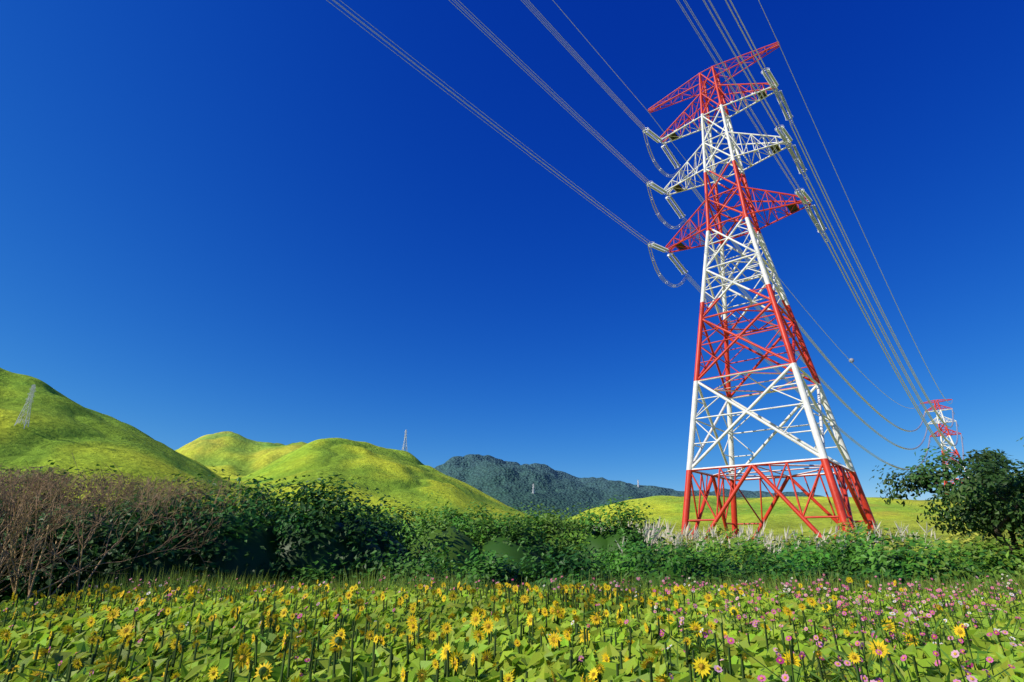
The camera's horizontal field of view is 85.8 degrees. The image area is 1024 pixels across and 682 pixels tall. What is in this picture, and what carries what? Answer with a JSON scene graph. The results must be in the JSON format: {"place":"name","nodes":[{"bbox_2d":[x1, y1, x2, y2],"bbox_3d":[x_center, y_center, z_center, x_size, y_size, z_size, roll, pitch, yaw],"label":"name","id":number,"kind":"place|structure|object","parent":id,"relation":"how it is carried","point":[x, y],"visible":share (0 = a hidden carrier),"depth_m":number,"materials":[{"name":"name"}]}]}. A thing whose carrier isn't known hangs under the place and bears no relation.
{"place":"outdoors","nodes":[
{"label":"outdoors","id":0,"kind":"place"},
{"bbox_2d":[0,368,1023,545],"bbox_3d":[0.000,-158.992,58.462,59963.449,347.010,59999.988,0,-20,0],"label":"terrain","id":1,"kind":"structure","parent":0,"point":[61,429],"depth_m":573.90,"materials":[{"name":"green plant"}]},
{"bbox_2d":[14,384,35,427],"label":"transmission tower","id":2,"kind":"structure","parent":1,"relation":"on","point":[30,401],"depth_m":342.35,"materials":[{"name":"grey metal"}]},
{"bbox_2d":[402,430,406,450],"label":"pylon","id":3,"kind":"object","parent":1,"relation":"on","point":[403,448],"depth_m":820.82,"materials":[{"name":"grey metal"}]},
{"bbox_2d":[0,563,1023,681],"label":"flower field","id":4,"kind":"structure","parent":1,"relation":"on","point":[254,631],"depth_m":4.79,"materials":[{"name":"green plant"}]},
{"bbox_2d":[0,437,1023,602],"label":"bushes","id":5,"kind":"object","parent":1,"relation":"on","point":[54,540],"visible":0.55,"depth_m":13.37,"materials":[{"name":"green plant"}]},
{"bbox_2d":[642,42,878,543],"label":"transmission tower","id":6,"kind":"structure","parent":1,"relation":"on","point":[842,504],"depth_m":89.58,"materials":[{"name":"metal"}]},
{"bbox_2d":[327,0,963,469],"bbox_3d":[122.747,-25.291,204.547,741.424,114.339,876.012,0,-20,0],"label":"power line conductors","id":7,"kind":"object","parent":6,"relation":"attached to","point":[607,88],"visible":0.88,"depth_m":111.92,"materials":[{"name":"silver metal"}]},
{"bbox_2d":[920,399,968,494],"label":"transmission tower","id":8,"kind":"structure","parent":1,"relation":"on","point":[955,451],"depth_m":614.23,"materials":[{"name":"metal"}]},
{"bbox_2d":[0,0,1023,499],"label":"sky","id":9,"kind":"structure","parent":0,"point":[256,220],"materials":[{"name":"blue"}]}
]}

